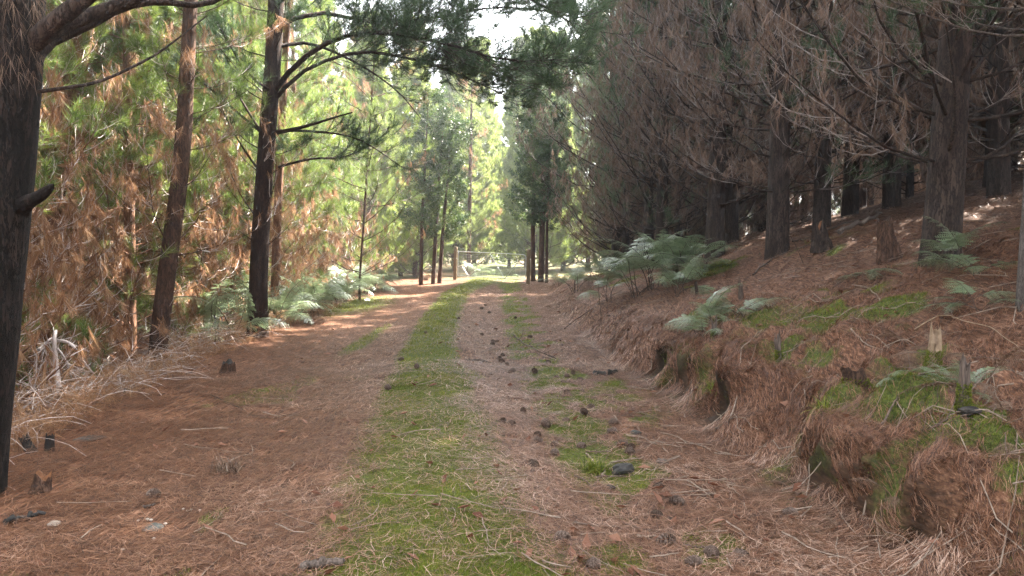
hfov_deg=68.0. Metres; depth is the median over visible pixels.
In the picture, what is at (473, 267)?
bracken fern
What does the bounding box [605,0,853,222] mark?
pine tree
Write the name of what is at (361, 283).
bracken fern
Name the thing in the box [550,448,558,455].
pine cone
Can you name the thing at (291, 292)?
bracken fern
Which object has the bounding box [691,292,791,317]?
bracken fern
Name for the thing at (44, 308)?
pine tree
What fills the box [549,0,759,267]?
pine tree
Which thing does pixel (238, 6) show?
pine tree
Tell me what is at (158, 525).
stone
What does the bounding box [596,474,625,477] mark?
stick
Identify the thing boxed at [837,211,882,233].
fallen log
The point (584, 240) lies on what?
pine tree
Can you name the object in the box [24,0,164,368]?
pine tree
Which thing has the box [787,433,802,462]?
stick
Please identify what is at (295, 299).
bracken fern
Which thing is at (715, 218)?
pine tree
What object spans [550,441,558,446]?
pine cone
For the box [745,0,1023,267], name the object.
pine tree
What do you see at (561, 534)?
pine cone
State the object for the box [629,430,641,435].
stone
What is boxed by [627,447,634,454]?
pine cone
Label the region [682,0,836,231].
pine tree
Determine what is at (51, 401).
fallen branch
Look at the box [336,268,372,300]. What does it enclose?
bracken fern
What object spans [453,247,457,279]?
gate post
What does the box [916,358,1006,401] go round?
bracken fern
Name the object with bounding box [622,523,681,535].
stick
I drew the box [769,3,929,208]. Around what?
pine tree
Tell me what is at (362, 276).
bracken fern
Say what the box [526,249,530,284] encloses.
gate post
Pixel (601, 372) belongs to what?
charred log
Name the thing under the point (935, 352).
stump
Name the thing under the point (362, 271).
bracken fern
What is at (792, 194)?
pine tree
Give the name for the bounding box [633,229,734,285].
bracken fern
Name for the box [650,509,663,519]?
pine cone
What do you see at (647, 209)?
pine tree
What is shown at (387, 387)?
pine cone
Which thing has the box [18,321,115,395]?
dead branch
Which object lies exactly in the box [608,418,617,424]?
pine cone
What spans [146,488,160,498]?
pine cone
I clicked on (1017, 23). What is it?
pine tree
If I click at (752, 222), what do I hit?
pine tree
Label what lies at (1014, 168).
pine tree
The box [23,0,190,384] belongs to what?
pine tree
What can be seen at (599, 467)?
grass tussock
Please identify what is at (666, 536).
pine cone
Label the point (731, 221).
pine tree
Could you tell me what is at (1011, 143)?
pine tree
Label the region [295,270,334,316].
bracken fern
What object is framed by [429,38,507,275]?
pine tree
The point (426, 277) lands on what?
grass tussock
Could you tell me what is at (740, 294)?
stake
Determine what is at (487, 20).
sky
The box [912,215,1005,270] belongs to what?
bracken fern
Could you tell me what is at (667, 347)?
grass tussock
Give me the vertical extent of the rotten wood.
0.059 m
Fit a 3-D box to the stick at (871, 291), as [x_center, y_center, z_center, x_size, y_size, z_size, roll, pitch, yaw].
[3.659,0.084,7.733,0.107,0.162,1.462,1,4,14]
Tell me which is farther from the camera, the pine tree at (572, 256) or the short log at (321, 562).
the pine tree at (572, 256)
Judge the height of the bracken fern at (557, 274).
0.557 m
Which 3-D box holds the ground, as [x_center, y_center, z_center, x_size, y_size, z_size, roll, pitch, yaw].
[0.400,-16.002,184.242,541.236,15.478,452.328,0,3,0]
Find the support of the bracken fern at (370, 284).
on the ground
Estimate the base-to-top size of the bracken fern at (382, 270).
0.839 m
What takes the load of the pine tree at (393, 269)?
on the ground
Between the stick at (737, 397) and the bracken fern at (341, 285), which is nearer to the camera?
the stick at (737, 397)
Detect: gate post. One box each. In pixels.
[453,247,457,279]
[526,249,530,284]
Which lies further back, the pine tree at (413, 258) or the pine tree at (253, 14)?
the pine tree at (413, 258)
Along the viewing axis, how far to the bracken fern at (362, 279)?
19.60 m
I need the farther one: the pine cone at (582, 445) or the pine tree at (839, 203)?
the pine tree at (839, 203)
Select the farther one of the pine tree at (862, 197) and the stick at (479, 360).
the pine tree at (862, 197)
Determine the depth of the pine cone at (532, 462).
5.48 m
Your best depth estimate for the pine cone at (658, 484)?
5.00 m
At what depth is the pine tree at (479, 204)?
41.60 m
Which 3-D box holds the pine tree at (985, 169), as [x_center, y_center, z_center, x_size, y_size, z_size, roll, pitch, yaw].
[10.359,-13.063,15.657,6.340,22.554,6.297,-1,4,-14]
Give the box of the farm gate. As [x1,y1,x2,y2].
[456,251,530,280]
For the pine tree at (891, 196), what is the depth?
16.72 m
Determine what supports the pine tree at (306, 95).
on the ground
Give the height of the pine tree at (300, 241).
8.611 m
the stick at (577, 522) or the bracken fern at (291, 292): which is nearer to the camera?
the stick at (577, 522)
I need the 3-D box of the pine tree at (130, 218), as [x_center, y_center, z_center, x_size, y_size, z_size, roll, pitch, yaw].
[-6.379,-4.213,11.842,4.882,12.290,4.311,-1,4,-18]
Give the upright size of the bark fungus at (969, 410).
0.056 m
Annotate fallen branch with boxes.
[23,392,72,410]
[505,327,555,358]
[752,244,809,274]
[827,218,878,230]
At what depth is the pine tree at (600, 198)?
31.45 m
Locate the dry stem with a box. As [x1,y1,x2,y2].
[914,315,1023,351]
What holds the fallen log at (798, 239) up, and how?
on the ground
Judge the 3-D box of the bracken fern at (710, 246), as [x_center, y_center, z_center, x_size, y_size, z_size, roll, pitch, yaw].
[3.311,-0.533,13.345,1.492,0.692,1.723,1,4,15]
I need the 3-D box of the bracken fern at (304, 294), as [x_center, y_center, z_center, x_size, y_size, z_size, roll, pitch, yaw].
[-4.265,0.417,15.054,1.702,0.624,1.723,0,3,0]
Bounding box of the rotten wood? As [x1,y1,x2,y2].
[3,510,45,524]
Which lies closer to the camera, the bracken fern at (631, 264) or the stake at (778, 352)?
the stake at (778, 352)
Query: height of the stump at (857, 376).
0.209 m
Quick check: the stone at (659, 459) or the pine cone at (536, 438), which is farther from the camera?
the pine cone at (536, 438)
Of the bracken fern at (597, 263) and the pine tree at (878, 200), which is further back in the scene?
the pine tree at (878, 200)
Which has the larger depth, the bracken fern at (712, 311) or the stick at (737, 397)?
the bracken fern at (712, 311)
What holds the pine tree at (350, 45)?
on the ground
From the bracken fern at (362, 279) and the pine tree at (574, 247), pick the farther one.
the pine tree at (574, 247)
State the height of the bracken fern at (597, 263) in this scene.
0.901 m
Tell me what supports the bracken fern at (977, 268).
on the ground
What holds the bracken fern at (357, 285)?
on the ground
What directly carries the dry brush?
on the ground
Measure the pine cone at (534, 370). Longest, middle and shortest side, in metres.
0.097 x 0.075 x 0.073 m
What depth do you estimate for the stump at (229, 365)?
9.24 m
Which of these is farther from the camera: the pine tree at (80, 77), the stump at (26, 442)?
the pine tree at (80, 77)
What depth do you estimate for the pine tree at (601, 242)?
33.43 m
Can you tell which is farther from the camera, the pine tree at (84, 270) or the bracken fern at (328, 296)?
the bracken fern at (328, 296)
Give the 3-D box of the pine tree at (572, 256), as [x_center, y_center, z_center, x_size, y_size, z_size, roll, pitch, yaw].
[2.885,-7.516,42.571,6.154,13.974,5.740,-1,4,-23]
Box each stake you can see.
[694,281,698,295]
[710,314,717,338]
[738,277,743,299]
[774,328,783,364]
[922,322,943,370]
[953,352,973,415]
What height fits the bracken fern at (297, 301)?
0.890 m
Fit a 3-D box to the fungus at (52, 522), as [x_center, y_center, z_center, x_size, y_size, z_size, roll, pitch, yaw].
[-2.585,1.337,4.291,0.085,0.038,0.064,2,4,27]
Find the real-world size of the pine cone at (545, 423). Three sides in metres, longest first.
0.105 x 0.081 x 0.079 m
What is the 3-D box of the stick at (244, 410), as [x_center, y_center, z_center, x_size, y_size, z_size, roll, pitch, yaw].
[-2.688,1.159,7.447,1.344,0.035,0.359,2,4,33]
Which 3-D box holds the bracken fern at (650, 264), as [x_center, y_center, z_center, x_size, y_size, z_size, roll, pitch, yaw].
[2.200,-0.498,13.343,1.917,1.105,2.173,1,4,16]
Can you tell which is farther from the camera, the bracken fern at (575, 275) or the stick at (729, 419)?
the bracken fern at (575, 275)
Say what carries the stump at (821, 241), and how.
on the ground
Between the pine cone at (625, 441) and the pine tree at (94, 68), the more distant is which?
the pine tree at (94, 68)
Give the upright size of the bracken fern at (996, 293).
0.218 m
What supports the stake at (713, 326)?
on the ground
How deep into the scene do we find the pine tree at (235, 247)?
16.89 m
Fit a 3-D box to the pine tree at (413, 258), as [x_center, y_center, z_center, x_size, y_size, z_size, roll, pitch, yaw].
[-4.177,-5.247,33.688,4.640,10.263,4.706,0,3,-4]
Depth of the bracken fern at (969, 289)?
6.31 m
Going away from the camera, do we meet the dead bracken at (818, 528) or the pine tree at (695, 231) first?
the dead bracken at (818, 528)
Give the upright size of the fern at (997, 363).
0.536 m
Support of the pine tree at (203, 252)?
on the ground
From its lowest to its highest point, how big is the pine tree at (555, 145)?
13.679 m
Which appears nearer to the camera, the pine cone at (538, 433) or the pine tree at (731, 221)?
the pine cone at (538, 433)
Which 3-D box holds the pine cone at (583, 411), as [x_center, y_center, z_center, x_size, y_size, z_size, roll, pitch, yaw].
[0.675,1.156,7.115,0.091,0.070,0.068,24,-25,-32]
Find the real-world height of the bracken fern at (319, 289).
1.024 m
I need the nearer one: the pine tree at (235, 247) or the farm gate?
the pine tree at (235, 247)
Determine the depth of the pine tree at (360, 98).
30.78 m
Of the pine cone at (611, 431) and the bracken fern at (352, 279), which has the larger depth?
the bracken fern at (352, 279)
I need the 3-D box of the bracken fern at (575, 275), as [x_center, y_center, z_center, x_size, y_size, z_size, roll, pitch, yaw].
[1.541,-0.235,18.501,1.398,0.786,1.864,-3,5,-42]
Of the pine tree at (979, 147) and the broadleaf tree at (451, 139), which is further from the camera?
the broadleaf tree at (451, 139)
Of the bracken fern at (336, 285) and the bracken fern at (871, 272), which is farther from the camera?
the bracken fern at (336, 285)
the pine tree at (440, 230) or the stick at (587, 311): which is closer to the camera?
the stick at (587, 311)
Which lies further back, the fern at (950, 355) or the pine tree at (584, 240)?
the pine tree at (584, 240)
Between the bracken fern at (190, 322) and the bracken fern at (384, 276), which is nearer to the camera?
the bracken fern at (190, 322)
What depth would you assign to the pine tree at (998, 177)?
13.52 m
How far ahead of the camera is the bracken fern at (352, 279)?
20.41 m
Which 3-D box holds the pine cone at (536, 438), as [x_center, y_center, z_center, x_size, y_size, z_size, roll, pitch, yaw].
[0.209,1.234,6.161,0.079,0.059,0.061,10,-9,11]
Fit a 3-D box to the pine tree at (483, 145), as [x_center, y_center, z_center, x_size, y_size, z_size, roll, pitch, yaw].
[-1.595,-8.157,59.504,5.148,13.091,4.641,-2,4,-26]
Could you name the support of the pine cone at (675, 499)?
on the ground
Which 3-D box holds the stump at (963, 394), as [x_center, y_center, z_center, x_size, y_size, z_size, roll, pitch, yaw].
[2.519,0.548,4.236,0.109,0.395,0.110,0,3,0]
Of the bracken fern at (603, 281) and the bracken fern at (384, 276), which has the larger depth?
the bracken fern at (384, 276)
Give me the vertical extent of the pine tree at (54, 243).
8.522 m
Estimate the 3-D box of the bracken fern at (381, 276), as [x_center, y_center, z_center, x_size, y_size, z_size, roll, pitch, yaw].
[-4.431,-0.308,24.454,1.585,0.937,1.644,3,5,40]
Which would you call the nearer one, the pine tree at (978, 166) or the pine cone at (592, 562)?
the pine cone at (592, 562)
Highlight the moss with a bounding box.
[9,227,1023,575]
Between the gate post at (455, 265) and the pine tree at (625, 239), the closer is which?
the pine tree at (625, 239)
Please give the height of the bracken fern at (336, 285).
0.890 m
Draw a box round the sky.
[110,0,1023,236]
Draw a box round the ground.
[0,170,1023,575]
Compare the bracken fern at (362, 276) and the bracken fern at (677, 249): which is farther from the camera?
the bracken fern at (362, 276)
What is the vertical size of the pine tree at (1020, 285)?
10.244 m
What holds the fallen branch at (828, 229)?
on the ground
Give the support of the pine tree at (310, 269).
on the ground
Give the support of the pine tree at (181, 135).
on the ground
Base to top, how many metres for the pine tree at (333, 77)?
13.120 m
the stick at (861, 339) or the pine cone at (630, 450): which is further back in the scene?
the stick at (861, 339)
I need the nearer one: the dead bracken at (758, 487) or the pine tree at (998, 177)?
the dead bracken at (758, 487)
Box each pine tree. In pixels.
[0,0,220,495]
[12,60,132,429]
[14,48,175,410]
[16,0,140,389]
[21,8,122,369]
[23,0,162,389]
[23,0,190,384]
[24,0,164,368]
[27,0,253,379]
[55,0,243,347]
[58,0,242,364]
[76,0,288,365]
[82,0,300,349]
[87,0,321,331]
[135,0,649,337]
[135,17,271,336]
[141,0,348,322]
[178,3,350,322]
[182,0,305,322]
[201,0,356,322]
[219,12,340,289]
[245,0,389,300]
[282,76,383,297]
[284,0,396,280]
[284,22,352,266]
[288,0,451,299]
[308,10,404,270]
[324,25,419,273]
[373,63,440,276]
[374,53,465,277]
[391,25,438,269]
[395,68,465,274]
[428,110,486,265]
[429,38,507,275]
[429,45,496,270]
[446,35,518,270]
[478,107,507,262]
[482,34,550,267]
[485,24,595,272]
[486,92,523,266]
[513,0,704,269]
[517,30,596,270]
[527,0,758,266]
[544,0,694,258]
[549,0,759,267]
[552,37,609,269]
[566,0,680,267]
[567,68,654,270]
[572,74,671,262]
[585,0,883,258]
[588,209,640,262]
[596,4,751,242]
[598,6,766,247]
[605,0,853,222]
[606,0,938,259]
[633,0,852,243]
[653,106,753,242]
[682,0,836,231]
[702,90,757,233]
[707,0,979,228]
[739,4,862,231]
[741,0,813,209]
[741,122,881,224]
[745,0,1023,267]
[749,138,832,232]
[764,3,984,218]
[768,0,1023,209]
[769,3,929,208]
[831,1,1014,197]
[837,99,920,205]
[841,0,1023,197]
[853,0,1023,311]
[859,0,1023,187]
[874,63,929,204]
[903,15,1023,131]
[904,39,1015,192]
[967,0,1023,167]
[967,19,1023,175]
[971,15,1023,163]
[1002,0,1023,50]
[1010,71,1023,171]
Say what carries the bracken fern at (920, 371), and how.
on the ground
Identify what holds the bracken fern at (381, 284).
on the ground
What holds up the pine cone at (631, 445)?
on the ground
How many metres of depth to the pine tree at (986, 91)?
18.86 m
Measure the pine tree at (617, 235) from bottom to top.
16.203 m
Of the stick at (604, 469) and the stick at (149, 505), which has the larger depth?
the stick at (604, 469)
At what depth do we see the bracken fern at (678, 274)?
11.84 m
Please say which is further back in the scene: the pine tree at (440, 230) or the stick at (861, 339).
the pine tree at (440, 230)
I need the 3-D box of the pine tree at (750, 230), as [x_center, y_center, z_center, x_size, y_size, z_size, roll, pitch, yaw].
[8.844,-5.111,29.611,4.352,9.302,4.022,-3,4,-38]
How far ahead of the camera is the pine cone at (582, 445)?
6.03 m
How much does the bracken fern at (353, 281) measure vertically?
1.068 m
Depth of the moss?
5.10 m
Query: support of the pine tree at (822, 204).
on the ground
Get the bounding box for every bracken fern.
[137,305,236,346]
[173,268,290,343]
[200,271,323,331]
[214,281,316,318]
[225,272,317,328]
[241,282,321,318]
[268,292,334,323]
[269,273,358,315]
[288,283,351,296]
[292,280,362,303]
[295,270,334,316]
[295,273,367,305]
[295,283,349,312]
[298,273,359,303]
[300,270,375,304]
[315,266,375,301]
[317,278,380,302]
[327,265,380,297]
[327,265,382,297]
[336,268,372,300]
[341,272,388,300]
[343,261,379,297]
[348,265,400,291]
[351,272,384,295]
[353,262,376,292]
[355,270,397,293]
[357,265,403,288]
[368,268,397,289]
[458,261,491,277]
[537,262,601,293]
[539,271,567,286]
[564,249,619,282]
[578,270,645,300]
[584,228,692,290]
[587,233,699,297]
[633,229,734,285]
[637,249,715,296]
[642,234,737,280]
[654,238,742,275]
[661,282,744,330]
[666,319,722,337]
[678,258,727,272]
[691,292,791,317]
[834,268,901,282]
[875,365,951,386]
[908,277,1019,313]
[909,253,1017,275]
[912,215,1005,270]
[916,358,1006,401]
[924,285,1014,314]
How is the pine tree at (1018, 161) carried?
on the ground
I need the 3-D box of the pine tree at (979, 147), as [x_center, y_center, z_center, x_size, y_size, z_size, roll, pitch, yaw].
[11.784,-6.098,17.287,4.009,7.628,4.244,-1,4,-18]
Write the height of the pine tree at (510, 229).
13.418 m
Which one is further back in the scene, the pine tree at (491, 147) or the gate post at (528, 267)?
the pine tree at (491, 147)
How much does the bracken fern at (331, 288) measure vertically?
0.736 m
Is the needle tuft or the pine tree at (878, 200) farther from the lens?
the pine tree at (878, 200)
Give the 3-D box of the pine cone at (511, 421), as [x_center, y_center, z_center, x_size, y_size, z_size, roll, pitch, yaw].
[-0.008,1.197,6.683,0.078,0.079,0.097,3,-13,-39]
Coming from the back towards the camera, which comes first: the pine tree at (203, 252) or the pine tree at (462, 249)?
the pine tree at (462, 249)
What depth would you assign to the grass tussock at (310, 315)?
15.13 m
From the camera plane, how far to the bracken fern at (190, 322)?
12.98 m
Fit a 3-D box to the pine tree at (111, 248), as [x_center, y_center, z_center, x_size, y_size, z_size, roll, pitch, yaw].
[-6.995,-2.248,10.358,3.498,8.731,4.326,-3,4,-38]
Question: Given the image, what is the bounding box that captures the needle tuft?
[205,450,251,475]
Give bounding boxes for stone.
[73,435,104,441]
[141,522,163,532]
[611,463,633,475]
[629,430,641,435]
[656,458,668,463]
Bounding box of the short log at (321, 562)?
[294,556,345,572]
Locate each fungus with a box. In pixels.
[47,520,60,526]
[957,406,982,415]
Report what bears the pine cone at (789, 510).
on the ground
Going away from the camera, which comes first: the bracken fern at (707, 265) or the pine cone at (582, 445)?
the pine cone at (582, 445)
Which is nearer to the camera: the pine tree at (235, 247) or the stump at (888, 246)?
the stump at (888, 246)
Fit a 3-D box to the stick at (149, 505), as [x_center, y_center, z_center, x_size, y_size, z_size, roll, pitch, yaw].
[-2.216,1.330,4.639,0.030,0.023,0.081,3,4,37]
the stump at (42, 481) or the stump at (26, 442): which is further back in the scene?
the stump at (26, 442)
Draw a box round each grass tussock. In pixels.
[297,307,319,322]
[423,270,436,279]
[575,455,620,478]
[650,339,678,354]
[696,379,716,394]
[802,395,839,421]
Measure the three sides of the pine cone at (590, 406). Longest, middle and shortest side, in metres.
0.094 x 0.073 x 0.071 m
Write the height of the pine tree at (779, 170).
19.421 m
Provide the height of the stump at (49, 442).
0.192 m
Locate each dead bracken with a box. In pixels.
[745,478,816,504]
[801,513,842,550]
[851,477,901,509]
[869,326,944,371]
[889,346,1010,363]
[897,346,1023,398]
[956,388,1022,458]
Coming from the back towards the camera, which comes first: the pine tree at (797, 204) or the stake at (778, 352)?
the pine tree at (797, 204)
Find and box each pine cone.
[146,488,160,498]
[384,384,391,389]
[506,420,515,425]
[528,459,538,466]
[531,368,537,373]
[533,431,540,436]
[533,436,542,442]
[541,418,550,427]
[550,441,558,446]
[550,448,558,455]
[553,530,570,543]
[576,442,585,448]
[580,408,587,414]
[585,557,600,570]
[586,404,594,408]
[607,427,617,433]
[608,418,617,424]
[617,439,627,445]
[626,443,635,449]
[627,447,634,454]
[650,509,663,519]
[652,482,664,490]
[656,532,676,545]
[668,495,684,506]
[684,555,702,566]
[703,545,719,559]
[731,548,749,559]
[781,507,797,516]
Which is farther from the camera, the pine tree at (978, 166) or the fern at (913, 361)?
the pine tree at (978, 166)
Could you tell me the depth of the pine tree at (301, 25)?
22.41 m
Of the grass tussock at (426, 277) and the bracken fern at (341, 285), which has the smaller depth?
the bracken fern at (341, 285)
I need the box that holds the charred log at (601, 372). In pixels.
[593,369,617,375]
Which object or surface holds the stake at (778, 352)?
on the ground
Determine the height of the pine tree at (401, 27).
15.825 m
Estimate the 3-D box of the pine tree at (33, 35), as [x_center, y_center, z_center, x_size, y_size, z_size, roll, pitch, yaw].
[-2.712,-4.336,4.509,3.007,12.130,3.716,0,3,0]
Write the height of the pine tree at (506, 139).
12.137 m
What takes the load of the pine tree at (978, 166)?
on the ground
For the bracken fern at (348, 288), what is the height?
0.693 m
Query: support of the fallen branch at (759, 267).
on the ground
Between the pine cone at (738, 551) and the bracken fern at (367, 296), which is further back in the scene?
the bracken fern at (367, 296)
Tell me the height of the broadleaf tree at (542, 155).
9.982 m
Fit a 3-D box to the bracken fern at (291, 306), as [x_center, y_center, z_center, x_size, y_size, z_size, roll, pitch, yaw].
[-4.323,0.259,13.811,2.063,1.087,2.162,2,4,27]
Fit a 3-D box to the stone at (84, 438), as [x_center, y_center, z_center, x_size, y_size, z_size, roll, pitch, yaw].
[-3.467,1.232,6.223,0.205,0.023,0.237,2,4,33]
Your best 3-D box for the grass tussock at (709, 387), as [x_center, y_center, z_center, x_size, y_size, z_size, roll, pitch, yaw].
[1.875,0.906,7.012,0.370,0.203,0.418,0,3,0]
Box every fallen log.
[792,235,810,241]
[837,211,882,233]
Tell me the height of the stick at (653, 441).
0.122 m
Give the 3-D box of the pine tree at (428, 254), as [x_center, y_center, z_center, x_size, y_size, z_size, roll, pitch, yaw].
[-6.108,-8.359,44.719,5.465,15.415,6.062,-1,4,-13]
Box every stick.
[142,503,154,508]
[210,394,289,417]
[467,359,493,363]
[564,288,623,328]
[573,521,619,526]
[574,475,603,486]
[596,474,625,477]
[601,456,643,475]
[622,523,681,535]
[626,434,680,446]
[715,414,754,428]
[730,340,751,416]
[736,531,787,556]
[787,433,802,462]
[850,328,880,349]
[852,284,882,309]
[863,396,897,426]
[922,397,967,431]
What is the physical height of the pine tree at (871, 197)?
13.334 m
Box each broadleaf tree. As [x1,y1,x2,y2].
[389,80,478,284]
[501,30,578,282]
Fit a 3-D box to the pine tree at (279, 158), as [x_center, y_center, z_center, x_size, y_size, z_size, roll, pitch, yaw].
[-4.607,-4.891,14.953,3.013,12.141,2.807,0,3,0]
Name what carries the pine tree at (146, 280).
on the ground
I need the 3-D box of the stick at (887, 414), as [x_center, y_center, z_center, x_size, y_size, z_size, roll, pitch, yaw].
[2.259,0.765,4.616,0.373,0.168,0.044,-2,4,-35]
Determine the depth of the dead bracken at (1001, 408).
3.96 m
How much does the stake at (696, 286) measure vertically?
0.261 m
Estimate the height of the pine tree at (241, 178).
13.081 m
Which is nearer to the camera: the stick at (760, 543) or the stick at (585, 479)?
the stick at (760, 543)
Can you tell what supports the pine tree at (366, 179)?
on the ground
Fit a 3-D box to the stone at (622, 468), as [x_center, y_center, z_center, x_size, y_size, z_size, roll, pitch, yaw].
[0.777,1.294,5.383,0.161,0.113,0.196,3,4,37]
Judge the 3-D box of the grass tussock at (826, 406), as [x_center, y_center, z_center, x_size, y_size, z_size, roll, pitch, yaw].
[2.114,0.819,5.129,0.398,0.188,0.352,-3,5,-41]
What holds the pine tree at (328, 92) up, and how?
on the ground
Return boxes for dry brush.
[8,299,340,489]
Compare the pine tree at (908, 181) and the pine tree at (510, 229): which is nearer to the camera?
the pine tree at (908, 181)
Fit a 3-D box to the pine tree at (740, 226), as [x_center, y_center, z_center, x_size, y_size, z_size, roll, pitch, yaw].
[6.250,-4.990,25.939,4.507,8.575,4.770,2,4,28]
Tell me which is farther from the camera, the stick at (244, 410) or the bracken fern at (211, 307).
the bracken fern at (211, 307)
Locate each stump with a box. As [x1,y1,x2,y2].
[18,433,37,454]
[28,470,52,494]
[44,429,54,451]
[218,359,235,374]
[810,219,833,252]
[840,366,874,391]
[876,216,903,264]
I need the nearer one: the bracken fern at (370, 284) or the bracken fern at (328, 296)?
the bracken fern at (328, 296)
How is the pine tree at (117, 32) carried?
on the ground
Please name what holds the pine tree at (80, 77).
on the ground
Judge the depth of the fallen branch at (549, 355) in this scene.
11.12 m
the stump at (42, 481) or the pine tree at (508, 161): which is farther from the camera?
the pine tree at (508, 161)
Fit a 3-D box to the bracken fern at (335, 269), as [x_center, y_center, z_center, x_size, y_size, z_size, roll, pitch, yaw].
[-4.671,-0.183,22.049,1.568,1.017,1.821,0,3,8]
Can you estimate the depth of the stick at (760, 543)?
4.02 m
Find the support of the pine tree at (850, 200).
on the ground
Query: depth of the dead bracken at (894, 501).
3.95 m
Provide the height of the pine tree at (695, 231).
10.004 m
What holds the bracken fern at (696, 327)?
on the ground
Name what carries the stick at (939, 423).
on the ground
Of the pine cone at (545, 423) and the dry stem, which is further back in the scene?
the pine cone at (545, 423)

